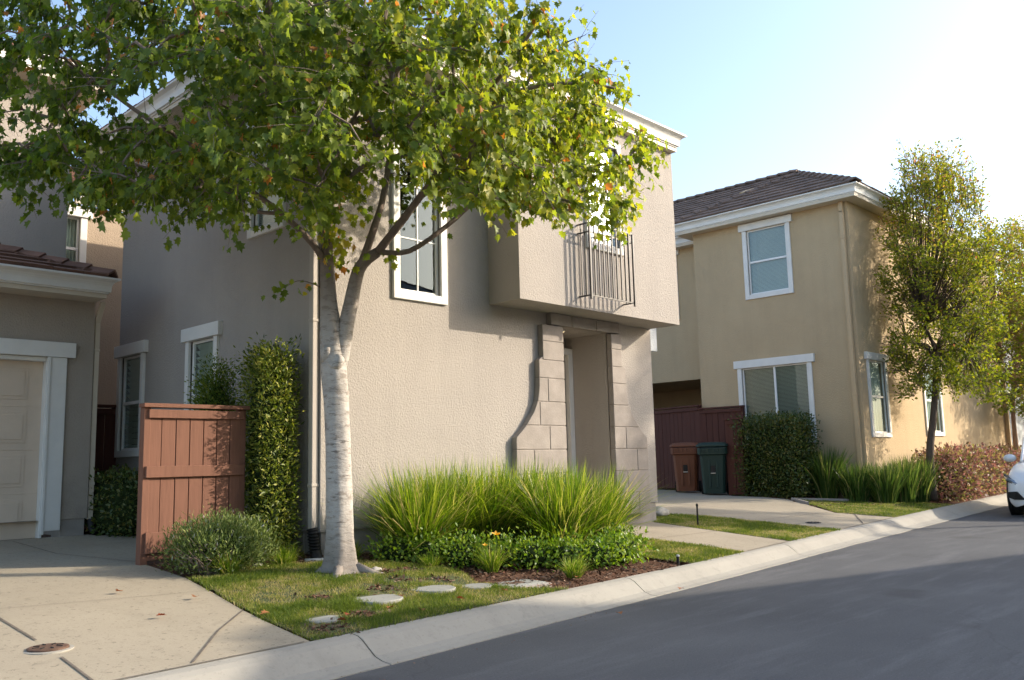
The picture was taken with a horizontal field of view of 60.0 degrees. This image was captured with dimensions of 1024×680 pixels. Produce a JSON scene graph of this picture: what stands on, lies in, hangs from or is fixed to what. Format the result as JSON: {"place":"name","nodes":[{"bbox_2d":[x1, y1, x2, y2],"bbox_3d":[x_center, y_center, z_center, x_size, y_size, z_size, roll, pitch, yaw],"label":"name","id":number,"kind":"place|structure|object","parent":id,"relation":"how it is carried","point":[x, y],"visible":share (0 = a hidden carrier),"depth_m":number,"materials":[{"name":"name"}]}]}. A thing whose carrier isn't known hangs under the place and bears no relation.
{"place":"outdoors","nodes":[
{"label":"outdoors","id":0,"kind":"place"},
{"bbox_2d":[66,167,122,453],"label":"house","id":1,"kind":"structure","parent":0,"point":[87,241],"depth_m":13.81,"materials":[{"name":"beige paint"}]},
{"bbox_2d":[66,205,92,262],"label":"window","id":2,"kind":"structure","parent":1,"relation":"in","point":[73,241],"depth_m":13.68,"materials":[{"name":"white plastic"}]},
{"bbox_2d":[0,535,308,679],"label":"driveway","id":3,"kind":"structure","parent":0,"point":[118,637],"depth_m":5.69,"materials":[{"name":"concrete"}]},
{"bbox_2d":[23,643,73,654],"bbox_3d":[-2.555,1.699,4.885,0.262,0.033,0.262,-9,-11,43],"label":"drain cover","id":4,"kind":"object","parent":3,"relation":"on","point":[48,648],"visible":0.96,"depth_m":4.83,"materials":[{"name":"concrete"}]},
{"bbox_2d":[0,541,304,679],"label":"driveway joints","id":5,"kind":"object","parent":3,"relation":"on","point":[90,678],"visible":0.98,"depth_m":5.05,"materials":[{"name":"grey concrete"}]},
{"bbox_2d":[183,349,245,447],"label":"column hedge","id":6,"kind":"object","parent":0,"point":[216,393],"depth_m":9.04,"materials":[{"name":"green plant"}]},
{"bbox_2d":[0,488,1006,679],"bbox_3d":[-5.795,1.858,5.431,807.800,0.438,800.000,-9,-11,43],"label":"ground","id":7,"kind":"structure","parent":0,"point":[470,572],"depth_m":7.94,"materials":[{"name":"soil"}]},
{"bbox_2d":[0,43,120,539],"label":"house","id":8,"kind":"structure","parent":7,"relation":"on","point":[51,294],"depth_m":10.31,"materials":[{"name":"paint"}]},
{"bbox_2d":[0,360,42,539],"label":"garage door","id":9,"kind":"structure","parent":8,"relation":"in","point":[20,381],"depth_m":10.09,"materials":[{"name":"paint"}]},
{"bbox_2d":[84,404,115,525],"bbox_3d":[-5.550,1.682,11.556,0.130,1.686,0.800,-9,-11,43],"label":"fence","id":10,"kind":"object","parent":7,"relation":"on","point":[105,438],"visible":0.22,"depth_m":11.75,"materials":[{"name":"red wood"}]},
{"bbox_2d":[84,463,138,537],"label":"hedge","id":11,"kind":"object","parent":7,"relation":"on","point":[114,503],"visible":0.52,"depth_m":10.23,"materials":[{"name":"green plant"}]},
{"bbox_2d":[135,403,249,565],"bbox_3d":[-2.886,1.331,8.065,0.130,1.481,1.020,-9,-11,43],"label":"fence","id":12,"kind":"object","parent":7,"relation":"on","point":[195,464],"visible":0.74,"depth_m":7.99,"materials":[{"name":"red wood"}]},
{"bbox_2d":[152,502,286,575],"bbox_3d":[-2.500,1.678,7.534,1.040,0.612,1.114,-9,-11,43],"label":"juniper bush","id":13,"kind":"object","parent":7,"relation":"on","point":[196,546],"visible":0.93,"depth_m":7.33,"materials":[{"name":"green plant"}]},
{"bbox_2d":[231,332,305,555],"bbox_3d":[-2.361,0.998,8.580,0.763,2.156,0.563,-9,-11,43],"label":"column hedge","id":14,"kind":"object","parent":7,"relation":"on","point":[269,459],"depth_m":8.44,"materials":[{"name":"green plant"}]},
{"bbox_2d":[189,559,567,640],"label":"lawn","id":15,"kind":"structure","parent":7,"relation":"on","point":[372,590],"depth_m":6.58,"materials":[{"name":"green plant"}]},
{"bbox_2d":[183,547,270,575],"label":"grass tuft","id":16,"kind":"object","parent":15,"relation":"on","point":[224,565],"visible":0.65,"depth_m":7.20,"materials":[{"name":"green plant"}]},
{"bbox_2d":[263,548,305,564],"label":"grass tuft","id":17,"kind":"object","parent":15,"relation":"on","point":[287,559],"visible":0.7,"depth_m":7.72,"materials":[{"name":"green plant"}]},
{"bbox_2d":[305,615,338,623],"bbox_3d":[-1.225,1.831,5.775,0.228,0.040,0.252,-9,-11,43],"label":"stepping stone","id":18,"kind":"object","parent":15,"relation":"on","point":[326,619],"visible":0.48,"depth_m":5.73,"materials":[{"name":"stone"}]},
{"bbox_2d":[0,0,668,577],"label":"maple tree","id":19,"kind":"object","parent":15,"relation":"on","point":[420,122],"visible":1,"depth_m":6.67,"materials":[{"name":"green plant"}]},
{"bbox_2d":[371,566,381,570],"bbox_3d":[-1.149,1.944,7.510,0.068,0.057,0.105,-9,-11,43],"label":"garden stone","id":20,"kind":"object","parent":15,"relation":"on","point":[376,568],"visible":0.57,"depth_m":7.49,"materials":[{"name":"white stone"}]},
{"bbox_2d":[353,594,403,604],"bbox_3d":[-0.968,1.881,6.400,0.340,0.040,0.393,-9,-11,43],"label":"stepping stone","id":21,"kind":"object","parent":15,"relation":"on","point":[384,598],"visible":0.55,"depth_m":6.36,"materials":[{"name":"stone"}]},
{"bbox_2d":[411,552,443,565],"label":"grass tuft","id":22,"kind":"object","parent":15,"relation":"on","point":[428,560],"visible":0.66,"depth_m":7.84,"materials":[{"name":"green plant"}]},
{"bbox_2d":[410,585,455,593],"bbox_3d":[-0.603,1.927,6.832,0.348,0.040,0.367,-9,-11,43],"label":"stepping stone","id":23,"kind":"object","parent":15,"relation":"on","point":[441,588],"visible":0.66,"depth_m":6.77,"materials":[{"name":"stone"}]},
{"bbox_2d":[462,583,492,589],"bbox_3d":[-0.280,1.963,7.033,0.269,0.040,0.274,-9,-11,43],"label":"stepping stone","id":24,"kind":"object","parent":15,"relation":"on","point":[477,585],"visible":0.53,"depth_m":7.00,"materials":[{"name":"stone"}]},
{"bbox_2d":[89,2,686,557],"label":"house","id":25,"kind":"structure","parent":7,"relation":"on","point":[473,340],"depth_m":10.38,"materials":[{"name":"beige paint"}]},
{"bbox_2d":[114,340,148,457],"bbox_3d":[-4.855,0.802,11.778,0.940,1.485,0.520,-9,-11,43],"label":"window","id":26,"kind":"structure","parent":25,"relation":"in","point":[138,362],"depth_m":11.77,"materials":[{"name":"white plastic"}]},
{"bbox_2d":[181,320,222,409],"bbox_3d":[-3.568,0.606,10.324,0.910,1.555,0.200,-9,-11,43],"label":"window","id":27,"kind":"structure","parent":25,"relation":"in","point":[214,329],"depth_m":10.48,"materials":[{"name":"white plastic"}]},
{"bbox_2d":[246,112,285,239],"bbox_3d":[-2.644,-1.843,9.672,0.880,1.405,0.156,-9,-11,43],"label":"window","id":28,"kind":"structure","parent":25,"relation":"in","point":[266,220],"depth_m":9.74,"materials":[{"name":"white plastic"}]},
{"bbox_2d":[391,135,447,305],"bbox_3d":[-1.170,-1.393,9.925,0.520,2.020,0.860,-9,-11,43],"label":"window","id":29,"kind":"structure","parent":25,"relation":"in","point":[412,280],"depth_m":10.05,"materials":[{"name":"white plastic"}]},
{"bbox_2d":[563,356,567,467],"bbox_3d":[0.471,1.259,11.907,0.062,2.150,0.785,-9,-11,43],"label":"front door","id":30,"kind":"structure","parent":25,"relation":"in","point":[564,356],"depth_m":12.21,"materials":[{"name":"paint"}]},
{"bbox_2d":[583,140,623,256],"bbox_3d":[1.162,-1.868,11.433,0.087,1.510,0.770,-9,-11,43],"label":"window","id":31,"kind":"structure","parent":25,"relation":"in","point":[617,147],"depth_m":11.44,"materials":[{"name":"white plastic"}]},
{"bbox_2d":[361,520,424,562],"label":"shrub","id":32,"kind":"object","parent":7,"relation":"on","point":[390,548],"visible":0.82,"depth_m":8.10,"materials":[{"name":"green plant"}]},
{"bbox_2d":[288,458,554,558],"bbox_3d":[-0.773,1.589,8.531,2.562,0.984,2.787,-9,-11,43],"label":"grass clump","id":33,"kind":"object","parent":7,"relation":"on","point":[406,518],"visible":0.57,"depth_m":8.31,"materials":[{"name":"green plant"}]},
{"bbox_2d":[154,548,690,636],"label":"bark mulch","id":34,"kind":"object","parent":7,"relation":"on","point":[559,571],"visible":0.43,"depth_m":7.56,"materials":[{"name":"brown wood"}]},
{"bbox_2d":[272,542,304,562],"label":"grass tuft","id":35,"kind":"object","parent":34,"relation":"on","point":[284,551],"visible":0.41,"depth_m":7.91,"materials":[{"name":"green plant"}]},
{"bbox_2d":[304,558,322,561],"bbox_3d":[-1.662,2.000,8.061,0.450,0.057,0.058,3,-9,-30],"label":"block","id":36,"kind":"object","parent":34,"relation":"on","point":[313,559],"visible":0.21,"depth_m":7.98,"materials":[{"name":"grey concrete"}]},
{"bbox_2d":[323,539,373,558],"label":"grass tuft","id":37,"kind":"object","parent":34,"relation":"on","point":[357,552],"visible":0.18,"depth_m":8.20,"materials":[{"name":"green plant"}]},
{"bbox_2d":[427,522,489,569],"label":"shrub","id":38,"kind":"object","parent":34,"relation":"on","point":[454,555],"visible":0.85,"depth_m":8.00,"materials":[{"name":"green plant"}]},
{"bbox_2d":[460,542,515,572],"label":"grass tuft","id":39,"kind":"object","parent":34,"relation":"on","point":[492,564],"visible":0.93,"depth_m":7.77,"materials":[{"name":"green plant"}]},
{"bbox_2d":[493,579,551,588],"bbox_3d":[0.030,2.020,7.275,0.500,0.060,0.340,5,-10,-40],"label":"stepping stone","id":40,"kind":"object","parent":34,"relation":"on","point":[528,583],"visible":0.46,"depth_m":7.26,"materials":[{"name":"stone"}]},
{"bbox_2d":[545,554,595,577],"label":"grass tuft","id":41,"kind":"object","parent":34,"relation":"on","point":[574,568],"visible":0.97,"depth_m":7.63,"materials":[{"name":"green plant"}]},
{"bbox_2d":[504,458,638,514],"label":"grass clump","id":42,"kind":"object","parent":34,"relation":"on","point":[561,475],"visible":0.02,"depth_m":9.65,"materials":[{"name":"green plant"}]},
{"bbox_2d":[477,454,669,551],"bbox_3d":[0.508,1.641,8.873,2.769,1.018,2.682,-9,-11,43],"label":"grass clump","id":43,"kind":"object","parent":34,"relation":"on","point":[559,517],"visible":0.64,"depth_m":8.80,"materials":[{"name":"green plant"}]},
{"bbox_2d":[604,517,645,546],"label":"shrub","id":44,"kind":"object","parent":34,"relation":"on","point":[626,530],"visible":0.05,"depth_m":9.32,"materials":[{"name":"green plant"}]},
{"bbox_2d":[676,554,679,565],"bbox_3d":[1.606,2.135,8.584,0.036,0.120,0.036,-9,-11,43],"label":"sprinkler head","id":45,"kind":"object","parent":34,"relation":"on","point":[677,558],"visible":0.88,"depth_m":8.57},
{"bbox_2d":[400,523,460,565],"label":"shrub","id":46,"kind":"object","parent":7,"relation":"on","point":[421,549],"visible":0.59,"depth_m":8.08,"materials":[{"name":"green plant"}]},
{"bbox_2d":[353,456,550,547],"bbox_3d":[-0.760,1.628,8.955,2.702,1.011,2.921,-9,-11,43],"label":"grass clump","id":47,"kind":"object","parent":7,"relation":"on","point":[473,505],"visible":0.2,"depth_m":8.71,"materials":[{"name":"green plant"}]},
{"bbox_2d":[383,452,562,548],"bbox_3d":[-0.193,1.623,9.074,3.091,1.042,2.598,2,-9,-25],"label":"grass clump","id":48,"kind":"object","parent":7,"relation":"on","point":[493,526],"visible":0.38,"depth_m":8.90,"materials":[{"name":"green plant"}]},
{"bbox_2d":[462,525,530,571],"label":"shrub","id":49,"kind":"object","parent":7,"relation":"on","point":[509,560],"visible":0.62,"depth_m":8.02,"materials":[{"name":"green plant"}]},
{"bbox_2d":[492,531,500,547],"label":"flower","id":50,"kind":"object","parent":7,"relation":"on","point":[496,533],"visible":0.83,"depth_m":8.03,"materials":[{"name":"orange plant"}]},
{"bbox_2d":[504,521,565,569],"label":"shrub","id":51,"kind":"object","parent":7,"relation":"on","point":[535,551],"visible":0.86,"depth_m":8.04,"materials":[{"name":"green plant"}]},
{"bbox_2d":[462,452,631,547],"bbox_3d":[-0.105,1.715,9.592,3.063,1.016,2.868,-3,-8,14],"label":"grass clump","id":52,"kind":"object","parent":7,"relation":"on","point":[523,506],"visible":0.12,"depth_m":9.17,"materials":[{"name":"green plant"}]},
{"bbox_2d":[123,493,1007,679],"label":"kerb","id":53,"kind":"structure","parent":7,"relation":"on","point":[336,657],"depth_m":6.24,"materials":[{"name":"concrete"}]},
{"bbox_2d":[536,523,603,572],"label":"shrub","id":54,"kind":"object","parent":7,"relation":"on","point":[571,550],"visible":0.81,"depth_m":8.09,"materials":[{"name":"green plant"}]},
{"bbox_2d":[563,525,631,569],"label":"shrub","id":55,"kind":"object","parent":7,"relation":"on","point":[605,553],"visible":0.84,"depth_m":8.19,"materials":[{"name":"green plant"}]},
{"bbox_2d":[519,463,698,543],"bbox_3d":[0.875,1.725,9.449,2.961,0.988,2.730,-9,-11,43],"label":"grass clump","id":56,"kind":"object","parent":7,"relation":"on","point":[622,517],"visible":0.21,"depth_m":9.27,"materials":[{"name":"green plant"}]},
{"bbox_2d":[588,522,656,559],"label":"shrub","id":57,"kind":"object","parent":7,"relation":"on","point":[632,533],"visible":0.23,"depth_m":8.87,"materials":[{"name":"green plant"}]},
{"bbox_2d":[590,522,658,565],"bbox_3d":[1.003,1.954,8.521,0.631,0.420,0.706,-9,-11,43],"label":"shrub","id":58,"kind":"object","parent":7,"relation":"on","point":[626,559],"visible":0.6,"depth_m":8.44,"materials":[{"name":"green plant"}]},
{"bbox_2d":[654,405,702,487],"bbox_3d":[3.394,2.681,21.422,0.130,2.006,3.464,3,-9,-31],"label":"fence","id":59,"kind":"object","parent":7,"relation":"on","point":[675,425],"visible":0.34,"depth_m":20.83,"materials":[{"name":"red wood"}]},
{"bbox_2d":[631,537,743,562],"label":"lawn grass","id":60,"kind":"structure","parent":7,"relation":"on","point":[710,552],"depth_m":9.38,"materials":[{"name":"green plant"}]},
{"bbox_2d":[619,522,788,551],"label":"front path","id":61,"kind":"structure","parent":7,"relation":"on","point":[741,542],"depth_m":10.72,"materials":[{"name":"concrete"}]},
{"bbox_2d":[697,405,749,493],"bbox_3d":[4.664,2.458,19.587,1.150,1.966,0.130,-9,-11,43],"label":"fence","id":62,"kind":"object","parent":7,"relation":"on","point":[712,425],"visible":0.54,"depth_m":19.73,"materials":[{"name":"red wood"}]},
{"bbox_2d":[723,417,747,495],"bbox_3d":[4.602,2.447,18.249,0.420,1.686,0.130,-9,-11,43],"label":"fence","id":63,"kind":"object","parent":7,"relation":"on","point":[731,443],"visible":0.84,"depth_m":18.25,"materials":[{"name":"red wood"}]},
{"bbox_2d":[652,512,839,540],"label":"lawn","id":64,"kind":"structure","parent":7,"relation":"on","point":[748,530],"depth_m":11.68,"materials":[{"name":"green plant"}]},
{"bbox_2d":[656,506,669,515],"bbox_3d":[2.165,2.555,13.134,0.263,0.196,0.368,-9,-11,43],"label":"pale rock","id":65,"kind":"object","parent":64,"relation":"on","point":[663,511],"visible":0.47,"depth_m":13.05,"materials":[{"name":"white stone"}]},
{"bbox_2d":[696,503,698,524],"bbox_3d":[2.507,2.386,11.991,0.036,0.350,0.036,-9,-11,43],"label":"garden stake","id":66,"kind":"object","parent":64,"relation":"on","point":[697,514],"visible":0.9,"depth_m":11.99,"materials":[{"name":"black plastic"}]},
{"bbox_2d":[728,407,823,498],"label":"box hedge","id":67,"kind":"object","parent":7,"relation":"on","point":[774,444],"visible":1,"depth_m":17.66,"materials":[{"name":"green plant"}]},
{"bbox_2d":[791,498,848,504],"bbox_3d":[5.916,3.085,16.929,1.874,0.175,0.750,4,-10,-35],"label":"lawn edging","id":68,"kind":"object","parent":7,"relation":"on","point":[799,500],"visible":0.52,"depth_m":17.01,"materials":[{"name":"concrete"}]},
{"bbox_2d":[791,444,854,498],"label":"flax clump","id":69,"kind":"object","parent":7,"relation":"on","point":[824,483],"visible":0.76,"depth_m":17.42,"materials":[{"name":"green plant"}]},
{"bbox_2d":[651,169,1011,501],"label":"house","id":70,"kind":"structure","parent":7,"relation":"on","point":[780,309],"depth_m":19.16,"materials":[{"name":"beige paint"}]},
{"bbox_2d":[676,249,679,318],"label":"window","id":71,"kind":"structure","parent":70,"relation":"in","point":[677,251],"depth_m":21.74,"materials":[{"name":"white plastic"}]},
{"bbox_2d":[738,214,793,299],"bbox_3d":[5.694,-1.764,19.444,1.270,1.700,0.520,-9,-11,43],"label":"window","id":72,"kind":"structure","parent":70,"relation":"in","point":[770,267],"depth_m":19.40,"materials":[{"name":"glass"}]},
{"bbox_2d":[733,353,816,442],"bbox_3d":[5.757,1.303,19.033,1.860,1.830,0.520,-9,-11,43],"label":"window","id":73,"kind":"structure","parent":70,"relation":"in","point":[787,387],"depth_m":19.03,"materials":[{"name":"white plastic"}]},
{"bbox_2d":[864,351,892,436],"bbox_3d":[7.488,1.136,18.235,0.200,1.720,1.120,-9,-11,43],"label":"window","id":74,"kind":"structure","parent":70,"relation":"in","point":[877,430],"depth_m":18.39,"materials":[{"name":"white plastic"}]},
{"bbox_2d":[922,364,945,435],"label":"window","id":75,"kind":"structure","parent":70,"relation":"in","point":[927,402],"depth_m":20.58,"materials":[{"name":"white plastic"}]},
{"bbox_2d":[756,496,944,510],"bbox_3d":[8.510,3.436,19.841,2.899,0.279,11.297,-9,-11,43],"label":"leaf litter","id":76,"kind":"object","parent":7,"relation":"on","point":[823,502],"visible":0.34,"depth_m":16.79,"materials":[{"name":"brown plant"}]},
{"bbox_2d":[831,461,884,501],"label":"flax clump","id":77,"kind":"object","parent":7,"relation":"on","point":[855,488],"visible":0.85,"depth_m":17.04,"materials":[{"name":"green plant"}]},
{"bbox_2d":[802,499,954,516],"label":"lawn","id":78,"kind":"structure","parent":7,"relation":"on","point":[877,507],"depth_m":15.47,"materials":[{"name":"green plant"}]},
{"bbox_2d":[848,460,914,502],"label":"flax clump","id":79,"kind":"object","parent":78,"relation":"on","point":[887,489],"visible":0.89,"depth_m":16.89,"materials":[{"name":"green plant"}]},
{"bbox_2d":[876,455,948,502],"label":"flax clump","id":80,"kind":"object","parent":7,"relation":"on","point":[908,492],"visible":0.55,"depth_m":17.18,"materials":[{"name":"green plant"}]},
{"bbox_2d":[891,454,955,501],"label":"flax clump","id":81,"kind":"object","parent":7,"relation":"on","point":[924,492],"visible":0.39,"depth_m":17.45,"materials":[{"name":"green plant"}]},
{"bbox_2d":[869,137,1023,500],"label":"street tree","id":82,"kind":"object","parent":7,"relation":"on","point":[926,300],"visible":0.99,"depth_m":17.90,"materials":[{"name":"green plant"}]},
{"bbox_2d":[908,441,1008,502],"bbox_3d":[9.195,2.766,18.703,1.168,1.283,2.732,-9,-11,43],"label":"red hedge","id":83,"kind":"object","parent":7,"relation":"on","point":[961,483],"visible":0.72,"depth_m":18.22,"materials":[{"name":"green plant"}]},
{"bbox_2d":[970,442,1020,491],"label":"red hedge","id":84,"kind":"object","parent":7,"relation":"on","point":[1008,467],"visible":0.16,"depth_m":21.82,"materials":[{"name":"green plant"}]},
{"bbox_2d":[972,210,1023,450],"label":"street tree","id":85,"kind":"object","parent":7,"relation":"on","point":[1016,339],"visible":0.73,"depth_m":23.44,"materials":[{"name":"green plant"}]},
{"bbox_2d":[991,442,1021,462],"bbox_3d":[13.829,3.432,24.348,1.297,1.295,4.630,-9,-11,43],"label":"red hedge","id":86,"kind":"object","parent":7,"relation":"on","point":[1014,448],"visible":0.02,"depth_m":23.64,"materials":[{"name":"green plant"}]},
{"bbox_2d":[997,256,1023,407],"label":"street tree","id":87,"kind":"object","parent":7,"relation":"on","point":[1010,337],"visible":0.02,"depth_m":31.59,"materials":[{"name":"green plant"}]},
{"bbox_2d":[2,0,1023,294],"label":"sky","id":88,"kind":"structure","parent":0,"point":[756,89],"materials":[{"name":"blue"}]},
{"bbox_2d":[334,506,1023,679],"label":"road","id":89,"kind":"structure","parent":0,"point":[942,601],"depth_m":5.98,"materials":[{"name":"grey asphalt"}]},
{"bbox_2d":[341,508,996,679],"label":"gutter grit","id":90,"kind":"object","parent":89,"relation":"on","point":[670,595],"visible":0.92,"depth_m":7.34,"materials":[{"name":"grey gravel"}]},
{"bbox_2d":[1003,437,1023,514],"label":"parked car","id":91,"kind":"object","parent":89,"relation":"on","point":[1014,478],"visible":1,"depth_m":15.50,"materials":[{"name":"white paint"}]},
{"bbox_2d":[656,490,893,529],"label":"driveway","id":92,"kind":"structure","parent":0,"point":[733,506],"depth_m":14.61,"materials":[{"name":"concrete"}]},
{"bbox_2d":[669,442,701,491],"bbox_3d":[3.865,2.814,19.629,0.647,1.090,0.796,-4,-8,16],"label":"rubbish bin","id":93,"kind":"object","parent":92,"relation":"on","point":[686,460],"visible":0.88,"depth_m":19.32,"materials":[{"name":"brown plastic"}]},
{"bbox_2d":[696,442,728,493],"bbox_3d":[4.236,2.688,18.611,0.647,1.090,0.796,-4,-8,16],"label":"rubbish bin","id":94,"kind":"object","parent":92,"relation":"on","point":[712,455],"visible":0.98,"depth_m":18.30,"materials":[{"name":"green plastic"}]},
{"bbox_2d":[661,503,892,550],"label":"path joints","id":95,"kind":"object","parent":92,"relation":"on","point":[788,516],"visible":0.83,"depth_m":13.18,"materials":[{"name":"grey concrete"}]},
{"bbox_2d":[805,522,822,523],"bbox_3d":[4.337,2.636,12.772,0.275,0.033,0.275,-9,-11,43],"label":"drain cover","id":96,"kind":"object","parent":92,"relation":"on","point":[814,522],"visible":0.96,"depth_m":12.70,"materials":[{"name":"metal"}]},
{"bbox_2d":[997,286,1023,447],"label":"house","id":97,"kind":"structure","parent":0,"point":[1020,428],"depth_m":32.02,"materials":[{"name":"beige paint"}]}
]}

